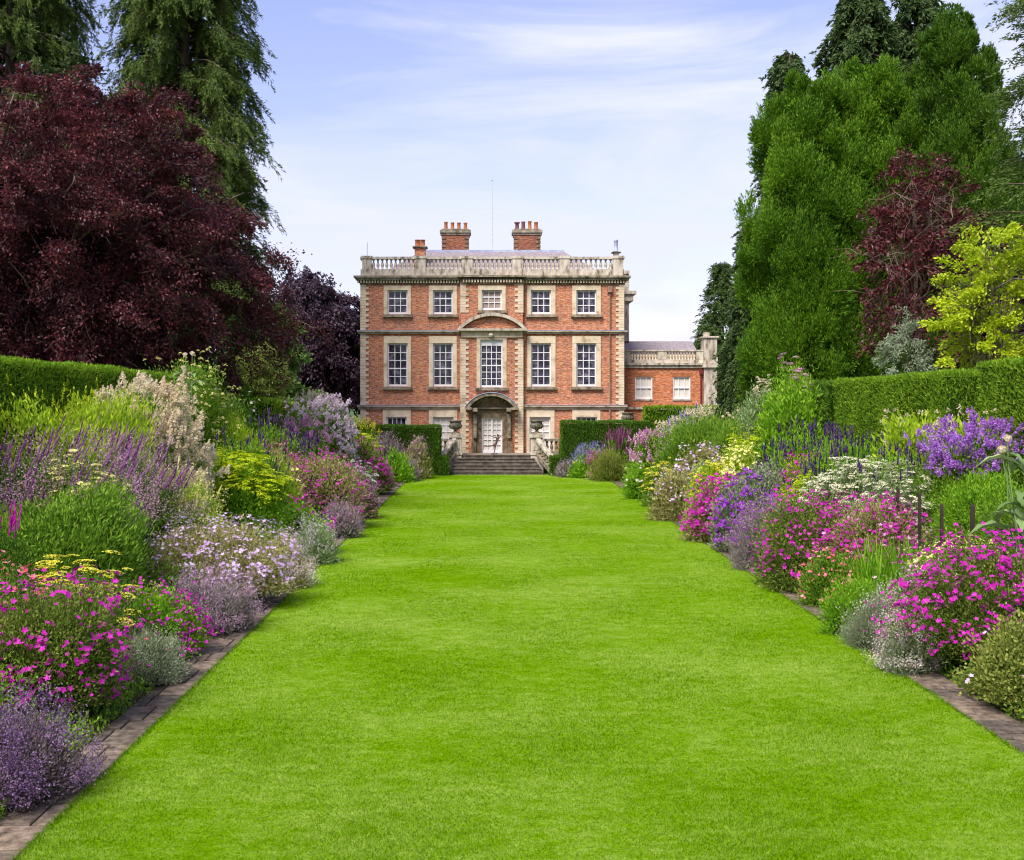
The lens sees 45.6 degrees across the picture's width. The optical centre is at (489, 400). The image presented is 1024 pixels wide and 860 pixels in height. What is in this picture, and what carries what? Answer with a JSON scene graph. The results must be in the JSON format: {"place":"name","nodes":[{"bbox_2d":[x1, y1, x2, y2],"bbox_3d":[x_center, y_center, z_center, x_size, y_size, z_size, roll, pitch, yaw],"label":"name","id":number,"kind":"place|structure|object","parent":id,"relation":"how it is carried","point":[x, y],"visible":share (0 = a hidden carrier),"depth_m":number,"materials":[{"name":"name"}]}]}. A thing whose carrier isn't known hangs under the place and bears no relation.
{"place":"outdoors","nodes":[
{"label":"outdoors","id":0,"kind":"place"},
{"bbox_2d":[0,580,259,812],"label":"soil","id":1,"kind":"structure","parent":0,"point":[92,712],"depth_m":16.83,"materials":[{"name":"brown soil"}]},
{"bbox_2d":[0,501,46,585],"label":"loosestrife","id":2,"kind":"object","parent":1,"relation":"on","point":[10,545],"visible":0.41,"depth_m":19.72,"materials":[{"name":"purple plant"}]},
{"bbox_2d":[0,550,59,617],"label":"pink flowers","id":3,"kind":"object","parent":1,"relation":"on","point":[13,582],"visible":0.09,"depth_m":17.84,"materials":[{"name":"pink plant"}]},
{"bbox_2d":[0,375,116,488],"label":"goldenrod","id":4,"kind":"object","parent":1,"relation":"on","point":[45,417],"visible":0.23,"depth_m":25.12,"materials":[{"name":"green plant"}]},
{"bbox_2d":[0,564,150,715],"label":"geranium","id":5,"kind":"object","parent":1,"relation":"on","point":[79,644],"visible":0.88,"depth_m":16.21,"materials":[{"name":"pink plant"}]},
{"bbox_2d":[0,475,158,591],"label":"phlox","id":6,"kind":"object","parent":1,"relation":"on","point":[93,529],"visible":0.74,"depth_m":21.72,"materials":[{"name":"green plant"}]},
{"bbox_2d":[37,449,130,529],"bbox_3d":[-7.921,2.200,23.683,2.482,2.561,2.324,0,0,0],"label":"yarrow","id":7,"kind":"object","parent":1,"relation":"on","point":[79,482],"visible":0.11,"depth_m":23.36,"materials":[{"name":"yellow plant"}]},
{"bbox_2d":[31,550,141,641],"bbox_3d":[-6.697,3.188,19.211,2.506,1.633,2.645,0,0,0],"label":"yarrow","id":8,"kind":"object","parent":1,"relation":"on","point":[55,561],"visible":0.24,"depth_m":19.36,"materials":[{"name":"yellow plant"}]},
{"bbox_2d":[0,412,177,556],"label":"salvia","id":9,"kind":"object","parent":1,"relation":"on","point":[19,490],"visible":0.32,"depth_m":23.72,"materials":[{"name":"purple plant"}]},
{"bbox_2d":[52,377,169,471],"bbox_3d":[-9.303,1.217,28.996,3.674,3.710,3.487,0,0,-20],"label":"goldenrod","id":10,"kind":"object","parent":1,"relation":"on","point":[118,417],"visible":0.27,"depth_m":28.73,"materials":[{"name":"green plant"}]},
{"bbox_2d":[59,414,212,547],"bbox_3d":[-8.432,1.783,26.925,4.523,3.177,3.765,0,0,-35],"label":"salvia","id":11,"kind":"object","parent":1,"relation":"on","point":[161,493],"visible":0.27,"depth_m":27.00,"materials":[{"name":"purple plant"}]},
{"bbox_2d":[106,612,197,687],"bbox_3d":[-5.457,3.852,19.036,1.938,1.018,1.843,0,0,31],"label":"santolina","id":12,"kind":"object","parent":1,"relation":"on","point":[160,658],"visible":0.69,"depth_m":18.74,"materials":[{"name":"green plant"}]},
{"bbox_2d":[93,370,230,497],"bbox_3d":[-9.030,1.194,31.202,4.090,3.980,4.061,0,0,20],"label":"goats beard","id":13,"kind":"object","parent":1,"relation":"on","point":[172,412],"visible":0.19,"depth_m":30.72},
{"bbox_2d":[123,572,223,658],"bbox_3d":[-5.785,3.623,20.946,2.234,1.406,2.558,0,0,-43],"label":"geranium","id":14,"kind":"object","parent":1,"relation":"on","point":[167,610],"visible":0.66,"depth_m":20.63,"materials":[{"name":"green plant"}]},
{"bbox_2d":[149,420,217,513],"bbox_3d":[-8.181,1.886,30.711,2.588,3.107,2.530,0,0,0],"label":"goats beard","id":15,"kind":"object","parent":1,"relation":"on","point":[191,442],"visible":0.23,"depth_m":30.49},
{"bbox_2d":[137,452,246,535],"bbox_3d":[-7.309,2.422,28.519,3.157,2.474,3.111,0,0,0],"label":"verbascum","id":16,"kind":"object","parent":1,"relation":"on","point":[194,492],"visible":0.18,"depth_m":28.51,"materials":[{"name":"green plant"}]},
{"bbox_2d":[143,346,249,467],"bbox_3d":[-9.676,0.567,38.441,4.135,4.648,4.213,0,0,0],"label":"scabious","id":17,"kind":"object","parent":1,"relation":"on","point":[208,405],"visible":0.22,"depth_m":38.57,"materials":[{"name":"green plant"}]},
{"bbox_2d":[137,508,306,596],"bbox_3d":[-6.190,3.161,26.104,4.647,1.978,3.965,0,0,0],"label":"geranium","id":18,"kind":"object","parent":1,"relation":"on","point":[238,551],"visible":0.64,"depth_m":25.72,"materials":[{"name":"pink plant"}]},
{"bbox_2d":[201,423,294,508],"bbox_3d":[-7.467,2.118,36.926,3.065,2.984,3.421,0,0,-37],"label":"flowering plant","id":19,"kind":"object","parent":1,"relation":"on","point":[249,449],"visible":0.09,"depth_m":36.75,"materials":[{"name":"green plant"}]},
{"bbox_2d":[205,447,300,544],"bbox_3d":[-6.761,2.620,33.366,3.217,2.653,3.031,0,0,0],"label":"spurge","id":20,"kind":"object","parent":1,"relation":"on","point":[248,490],"visible":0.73,"depth_m":32.92,"materials":[{"name":"green plant"}]},
{"bbox_2d":[243,407,307,463],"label":"agastache","id":21,"kind":"object","parent":1,"relation":"on","point":[269,435],"visible":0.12,"depth_m":42.93,"materials":[{"name":"green plant"}]},
{"bbox_2d":[284,494,336,545],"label":"flowering plant","id":22,"kind":"object","parent":1,"relation":"on","point":[301,510],"visible":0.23,"depth_m":34.96,"materials":[{"name":"green plant"}]},
{"bbox_2d":[270,392,359,468],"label":"phlox","id":23,"kind":"object","parent":1,"relation":"on","point":[341,426],"visible":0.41,"depth_m":53.94,"materials":[{"name":"purple plant"}]},
{"bbox_2d":[286,446,376,520],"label":"cranesbill","id":24,"kind":"object","parent":1,"relation":"on","point":[329,484],"visible":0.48,"depth_m":41.43,"materials":[{"name":"pink plant"}]},
{"bbox_2d":[0,483,402,859],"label":"paving","id":25,"kind":"structure","parent":0,"point":[128,726],"depth_m":16.37,"materials":[{"name":"stone"}]},
{"bbox_2d":[2,404,988,815],"bbox_3d":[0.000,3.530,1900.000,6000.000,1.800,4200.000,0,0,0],"label":"ground","id":26,"kind":"structure","parent":0,"point":[546,472],"depth_m":140.89,"materials":[{"name":"brown soil"}]},
{"bbox_2d":[0,0,109,183],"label":"weeping conifer","id":27,"kind":"object","parent":26,"relation":"on","point":[26,34],"visible":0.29,"depth_m":61.29,"materials":[{"name":"green plant"}]},
{"bbox_2d":[0,676,119,815],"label":"catmint","id":28,"kind":"object","parent":26,"relation":"on","point":[35,765],"visible":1,"depth_m":13.37,"materials":[{"name":"purple plant"}]},
{"bbox_2d":[16,40,119,193],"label":"broadleaf tree","id":29,"kind":"object","parent":26,"relation":"on","point":[65,62],"visible":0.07,"depth_m":59.30,"materials":[{"name":"green plant"}]},
{"bbox_2d":[0,355,172,466],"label":"clipped hedge","id":30,"kind":"object","parent":26,"relation":"on","point":[49,378],"visible":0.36,"depth_m":29.13,"materials":[{"name":"green plant"}]},
{"bbox_2d":[0,53,337,399],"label":"copper beech","id":31,"kind":"object","parent":26,"relation":"on","point":[78,267],"visible":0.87,"depth_m":42.31,"materials":[{"name":"red plant"}]},
{"bbox_2d":[92,0,287,367],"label":"weeping conifer","id":32,"kind":"object","parent":26,"relation":"on","point":[208,75],"visible":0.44,"depth_m":60.55,"materials":[{"name":"green plant"}]},
{"bbox_2d":[155,559,270,638],"bbox_3d":[-5.298,3.708,23.253,2.361,1.352,2.620,0,0,0],"label":"catmint","id":33,"kind":"object","parent":26,"relation":"on","point":[229,611],"visible":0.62,"depth_m":22.98,"materials":[{"name":"purple plant"}]},
{"bbox_2d":[222,342,297,420],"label":"feathery shrub","id":34,"kind":"object","parent":26,"relation":"on","point":[268,386],"visible":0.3,"depth_m":56.88,"materials":[{"name":"green plant"}]},
{"bbox_2d":[207,300,312,394],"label":"broadleaf tree","id":35,"kind":"object","parent":26,"relation":"on","point":[296,361],"visible":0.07,"depth_m":62.65,"materials":[{"name":"green plant"}]},
{"bbox_2d":[260,522,322,588],"bbox_3d":[-4.950,3.665,28.901,2.065,1.670,1.904,0,0,0],"label":"baby breath","id":36,"kind":"object","parent":26,"relation":"on","point":[296,568],"visible":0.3,"depth_m":28.66,"materials":[{"name":"white plant"}]},
{"bbox_2d":[269,265,360,416],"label":"copper beech","id":37,"kind":"object","parent":26,"relation":"on","point":[335,369],"visible":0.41,"depth_m":92.58,"materials":[{"name":"purple plant"}]},
{"bbox_2d":[293,510,343,565],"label":"lavender","id":38,"kind":"object","parent":26,"relation":"on","point":[314,542],"visible":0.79,"depth_m":32.74,"materials":[{"name":"green plant"}]},
{"bbox_2d":[319,494,366,538],"bbox_3d":[-4.749,3.717,39.224,1.773,1.530,1.747,0,0,0],"label":"catmint","id":39,"kind":"object","parent":26,"relation":"on","point":[344,524],"visible":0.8,"depth_m":38.90,"materials":[{"name":"purple plant"}]},
{"bbox_2d":[351,430,403,492],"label":"geranium","id":40,"kind":"object","parent":26,"relation":"on","point":[366,455],"visible":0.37,"depth_m":56.44,"materials":[{"name":"green plant"}]},
{"bbox_2d":[354,423,441,475],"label":"clipped hedge","id":41,"kind":"object","parent":26,"relation":"on","point":[432,433],"visible":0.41,"depth_m":71.49,"materials":[{"name":"green plant"}]},
{"bbox_2d":[449,455,542,474],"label":"stone staircase","id":42,"kind":"structure","parent":26,"relation":"on","point":[495,465],"depth_m":73.16,"materials":[{"name":"grey stone"}]},
{"bbox_2d":[0,458,1023,820],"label":"ground cover","id":43,"kind":"object","parent":26,"relation":"on","point":[106,712],"visible":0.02,"depth_m":17.99,"materials":[{"name":"green plant"}]},
{"bbox_2d":[558,419,651,464],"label":"clipped hedge","id":44,"kind":"object","parent":26,"relation":"on","point":[580,431],"visible":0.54,"depth_m":71.49,"materials":[{"name":"green plant"}]},
{"bbox_2d":[587,446,627,481],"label":"ornamental grass","id":45,"kind":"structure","parent":26,"relation":"on","point":[609,468],"depth_m":66.34,"materials":[{"name":"green plant"}]},
{"bbox_2d":[689,261,734,404],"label":"fir","id":46,"kind":"object","parent":26,"relation":"on","point":[720,285],"visible":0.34,"depth_m":89.50,"materials":[{"name":"green plant"}]},
{"bbox_2d":[708,228,759,421],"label":"weeping conifer","id":47,"kind":"object","parent":26,"relation":"on","point":[728,365],"visible":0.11,"depth_m":57.61,"materials":[{"name":"green plant"}]},
{"bbox_2d":[717,486,794,571],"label":"lavender","id":48,"kind":"object","parent":26,"relation":"on","point":[741,557],"visible":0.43,"depth_m":31.52,"materials":[{"name":"purple plant"}]},
{"bbox_2d":[750,50,807,214],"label":"weeping conifer","id":49,"kind":"object","parent":26,"relation":"on","point":[782,64],"visible":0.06,"depth_m":65.87,"materials":[{"name":"green plant"}]},
{"bbox_2d":[731,67,885,423],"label":"cypress","id":50,"kind":"object","parent":26,"relation":"on","point":[793,279],"visible":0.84,"depth_m":53.20,"materials":[{"name":"green plant"}]},
{"bbox_2d":[805,379,842,445],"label":"clipped hedge","id":51,"kind":"object","parent":26,"relation":"on","point":[827,414],"visible":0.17,"depth_m":43.12,"materials":[{"name":"green plant"}]},
{"bbox_2d":[813,570,894,637],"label":"pinks","id":52,"kind":"object","parent":26,"relation":"on","point":[855,592],"visible":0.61,"depth_m":22.77,"materials":[{"name":"green plant"}]},
{"bbox_2d":[806,0,910,106],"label":"weeping conifer","id":53,"kind":"object","parent":26,"relation":"on","point":[865,31],"visible":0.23,"depth_m":66.94,"materials":[{"name":"green plant"}]},
{"bbox_2d":[834,576,915,652],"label":"lavender","id":54,"kind":"object","parent":26,"relation":"on","point":[857,635],"visible":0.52,"depth_m":21.54,"materials":[{"name":"grey plant"}]},
{"bbox_2d":[831,52,928,377],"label":"cypress","id":55,"kind":"object","parent":26,"relation":"on","point":[875,92],"visible":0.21,"depth_m":54.63,"materials":[{"name":"green plant"}]},
{"bbox_2d":[870,305,939,375],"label":"silver shrub","id":56,"kind":"object","parent":26,"relation":"on","point":[906,358],"visible":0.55,"depth_m":40.34,"materials":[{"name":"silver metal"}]},
{"bbox_2d":[863,602,948,677],"bbox_3d":[6.798,3.871,19.752,1.473,1.178,1.641,0,0,0],"label":"baby breath","id":57,"kind":"object","parent":26,"relation":"on","point":[895,661],"visible":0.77,"depth_m":19.53,"materials":[{"name":"grey plant"}]},
{"bbox_2d":[832,368,981,457],"bbox_3d":[12.295,0.935,35.956,1.747,3.641,10.237,0,0,0],"label":"clipped hedge","id":58,"kind":"object","parent":26,"relation":"on","point":[862,403],"visible":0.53,"depth_m":34.44,"materials":[{"name":"green plant"}]},
{"bbox_2d":[830,144,992,358],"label":"purple plum","id":59,"kind":"object","parent":26,"relation":"on","point":[911,280],"visible":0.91,"depth_m":41.73,"materials":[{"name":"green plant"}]},
{"bbox_2d":[890,0,945,107],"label":"weeping conifer","id":60,"kind":"object","parent":26,"relation":"on","point":[921,14],"visible":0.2,"depth_m":69.05,"materials":[{"name":"green plant"}]},
{"bbox_2d":[867,1,1023,374],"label":"cypress","id":61,"kind":"object","parent":26,"relation":"on","point":[951,90],"visible":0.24,"depth_m":53.89,"materials":[{"name":"green plant"}]},
{"bbox_2d":[917,220,1023,369],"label":"golden tree","id":62,"kind":"object","parent":26,"relation":"on","point":[986,321],"visible":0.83,"depth_m":34.19,"materials":[{"name":"yellow plant"}]},
{"bbox_2d":[927,206,1023,369],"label":"tree","id":63,"kind":"object","parent":26,"relation":"on","point":[983,335],"visible":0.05,"depth_m":41.07,"materials":[{"name":"green plant"}]},
{"bbox_2d":[930,0,1023,357],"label":"cedar","id":64,"kind":"object","parent":26,"relation":"on","point":[1016,94],"visible":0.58,"depth_m":38.32,"materials":[{"name":"green plant"}]},
{"bbox_2d":[975,356,1023,490],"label":"clipped hedge","id":65,"kind":"object","parent":26,"relation":"on","point":[1002,383],"visible":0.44,"depth_m":27.75,"materials":[{"name":"green plant"}]},
{"bbox_2d":[463,453,558,468],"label":"terrace","id":66,"kind":"structure","parent":0,"point":[498,454],"depth_m":74.83,"materials":[{"name":"grey stone"}]},
{"bbox_2d":[353,180,718,452],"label":"country house","id":67,"kind":"structure","parent":66,"relation":"on","point":[484,346],"depth_m":77.00,"materials":[{"name":"red brick"}]},
{"bbox_2d":[382,286,411,316],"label":"window","id":68,"kind":"structure","parent":67,"relation":"in","point":[397,299],"depth_m":77.11,"materials":[{"name":"stone"}]},
{"bbox_2d":[382,336,411,388],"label":"window","id":69,"kind":"structure","parent":67,"relation":"in","point":[397,349],"depth_m":77.11,"materials":[{"name":"stone"}]},
{"bbox_2d":[427,286,457,316],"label":"window","id":70,"kind":"structure","parent":67,"relation":"in","point":[442,299],"depth_m":77.11,"materials":[{"name":"stone"}]},
{"bbox_2d":[427,336,457,388],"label":"window","id":71,"kind":"structure","parent":67,"relation":"in","point":[442,349],"depth_m":77.11,"materials":[{"name":"stone"}]},
{"bbox_2d":[475,338,507,389],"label":"window","id":72,"kind":"structure","parent":67,"relation":"in","point":[491,352],"depth_m":76.77,"materials":[{"name":"stone"}]},
{"bbox_2d":[477,286,506,312],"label":"window","id":73,"kind":"structure","parent":67,"relation":"in","point":[491,299],"depth_m":76.75,"materials":[{"name":"stone"}]},
{"bbox_2d":[526,410,554,452],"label":"window","id":74,"kind":"structure","parent":67,"relation":"in","point":[545,415],"depth_m":76.94,"materials":[{"name":"stone"}]},
{"bbox_2d":[526,286,556,316],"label":"window","id":75,"kind":"structure","parent":67,"relation":"in","point":[541,300],"depth_m":77.11,"materials":[{"name":"stone"}]},
{"bbox_2d":[526,336,556,388],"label":"window","id":76,"kind":"structure","parent":67,"relation":"in","point":[541,350],"depth_m":77.11,"materials":[{"name":"stone"}]},
{"bbox_2d":[571,286,601,316],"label":"window","id":77,"kind":"structure","parent":67,"relation":"in","point":[586,300],"depth_m":77.11,"materials":[{"name":"stone"}]},
{"bbox_2d":[571,336,601,388],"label":"window","id":78,"kind":"structure","parent":67,"relation":"in","point":[586,350],"depth_m":77.11,"materials":[{"name":"stone"}]},
{"bbox_2d":[3,0,1023,389],"label":"sky","id":79,"kind":"structure","parent":0,"point":[595,123],"materials":[{"name":"blue"}]},
{"bbox_2d":[7,475,1023,859],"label":"lawn","id":80,"kind":"structure","parent":0,"point":[531,533],"depth_m":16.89,"materials":[{"name":"green plant"}]},
{"bbox_2d":[612,481,1023,752],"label":"paving","id":81,"kind":"structure","parent":0,"point":[1005,726],"depth_m":17.70,"materials":[{"name":"stone"}]},
{"bbox_2d":[926,541,1023,722],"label":"soil","id":82,"kind":"structure","parent":0,"point":[997,707],"depth_m":18.50,"materials":[{"name":"brown soil"}]},
{"bbox_2d":[618,426,670,483],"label":"astilbe","id":83,"kind":"object","parent":82,"relation":"on","point":[644,455],"visible":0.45,"depth_m":59.65,"materials":[{"name":"pink plant"}]},
{"bbox_2d":[642,463,693,521],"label":"geranium","id":84,"kind":"object","parent":82,"relation":"on","point":[667,505],"visible":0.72,"depth_m":44.57,"materials":[{"name":"beige plant"}]},
{"bbox_2d":[648,410,735,469],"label":"michaelmas daisy","id":85,"kind":"object","parent":82,"relation":"on","point":[689,434],"visible":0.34,"depth_m":53.43,"materials":[{"name":"green plant"}]},
{"bbox_2d":[675,472,739,543],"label":"geranium","id":86,"kind":"object","parent":82,"relation":"on","point":[696,518],"visible":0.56,"depth_m":37.88,"materials":[{"name":"pink plant"}]},
{"bbox_2d":[712,438,764,485],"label":"yellow flowers","id":87,"kind":"object","parent":82,"relation":"on","point":[736,459],"visible":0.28,"depth_m":41.18,"materials":[{"name":"yellow plant"}]},
{"bbox_2d":[702,467,781,552],"bbox_3d":[7.574,3.181,35.582,2.830,2.442,2.792,0,0,0],"label":"sage","id":88,"kind":"object","parent":82,"relation":"on","point":[727,510],"visible":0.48,"depth_m":35.21,"materials":[{"name":"purple plant"}]},
{"bbox_2d":[733,374,773,443],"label":"shrub","id":89,"kind":"object","parent":82,"relation":"on","point":[754,410],"visible":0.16,"depth_m":46.45,"materials":[{"name":"green plant"}]},
{"bbox_2d":[749,375,835,473],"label":"shrub","id":90,"kind":"object","parent":82,"relation":"on","point":[783,408],"visible":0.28,"depth_m":41.79,"materials":[{"name":"green plant"}]},
{"bbox_2d":[749,414,838,479],"bbox_3d":[9.715,1.939,38.103,3.663,3.116,3.499,0,0,-21],"label":"veronica","id":91,"kind":"object","parent":82,"relation":"on","point":[795,446],"visible":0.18,"depth_m":37.63,"materials":[{"name":"green plant"}]},
{"bbox_2d":[744,481,860,594],"bbox_3d":[7.647,3.132,28.490,3.168,2.519,3.485,0,0,0],"label":"geranium","id":92,"kind":"object","parent":82,"relation":"on","point":[787,548],"visible":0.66,"depth_m":28.05,"materials":[{"name":"pink plant"}]},
{"bbox_2d":[792,540,861,607],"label":"avens","id":93,"kind":"object","parent":82,"relation":"on","point":[826,568],"visible":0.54,"depth_m":25.94,"materials":[{"name":"green plant"}]},
{"bbox_2d":[783,421,883,495],"bbox_3d":[9.786,1.913,33.608,3.186,2.848,3.473,0,0,0],"label":"veronica","id":94,"kind":"object","parent":82,"relation":"on","point":[840,449],"visible":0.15,"depth_m":33.38,"materials":[{"name":"green plant"}]},
{"bbox_2d":[795,455,910,519],"bbox_3d":[9.138,2.521,30.252,3.978,2.448,3.511,0,0,0],"label":"masterwort","id":95,"kind":"object","parent":82,"relation":"on","point":[845,481],"visible":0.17,"depth_m":29.73,"materials":[{"name":"white plant"}]},
{"bbox_2d":[812,487,937,568],"bbox_3d":[8.657,2.891,27.053,2.980,1.975,2.666,0,0,0],"label":"geranium","id":96,"kind":"object","parent":82,"relation":"on","point":[879,521],"visible":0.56,"depth_m":26.73,"materials":[{"name":"pink plant"}]},
{"bbox_2d":[842,531,933,595],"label":"iris","id":97,"kind":"object","parent":82,"relation":"on","point":[888,569],"visible":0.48,"depth_m":24.16,"materials":[{"name":"green plant"}]},
{"bbox_2d":[840,459,944,544],"bbox_3d":[9.729,2.434,28.350,3.390,2.152,2.982,0,0,0],"label":"masterwort","id":98,"kind":"object","parent":82,"relation":"on","point":[893,483],"visible":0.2,"depth_m":28.00,"materials":[{"name":"white plant"}]},
{"bbox_2d":[852,438,940,507],"bbox_3d":[10.148,2.073,29.383,2.613,2.333,3.206,0,0,30],"label":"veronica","id":99,"kind":"object","parent":82,"relation":"on","point":[890,460],"visible":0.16,"depth_m":28.95,"materials":[{"name":"green plant"}]},
{"bbox_2d":[870,408,960,470],"bbox_3d":[10.903,1.551,31.297,2.770,2.759,2.764,0,0,27],"label":"joe pye","id":100,"kind":"object","parent":82,"relation":"on","point":[896,436],"visible":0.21,"depth_m":30.90,"materials":[{"name":"green plant"}]},
{"bbox_2d":[864,521,1023,663],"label":"geranium","id":101,"kind":"object","parent":82,"relation":"on","point":[989,588],"visible":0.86,"depth_m":19.20,"materials":[{"name":"pink plant"}]},
{"bbox_2d":[904,406,1023,529],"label":"bellflower","id":102,"kind":"object","parent":82,"relation":"on","point":[945,462],"visible":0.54,"depth_m":27.10,"materials":[{"name":"purple plant"}]},
{"bbox_2d":[921,464,1023,541],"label":"michaelmas daisy","id":103,"kind":"object","parent":82,"relation":"on","point":[959,502],"visible":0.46,"depth_m":25.81,"materials":[{"name":"green plant"}]},
{"bbox_2d":[950,606,1023,712],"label":"potentilla","id":104,"kind":"object","parent":82,"relation":"on","point":[997,676],"visible":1,"depth_m":17.27,"materials":[{"name":"green plant"}]},
{"bbox_2d":[966,434,1023,569],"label":"cardoon","id":105,"kind":"object","parent":82,"relation":"on","point":[1018,515],"visible":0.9,"depth_m":21.38,"materials":[{"name":"green plant"}]},
{"bbox_2d":[966,488,1023,553],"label":"flowering plant","id":106,"kind":"object","parent":82,"relation":"on","point":[1006,518],"visible":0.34,"depth_m":23.67,"materials":[{"name":"green plant"}]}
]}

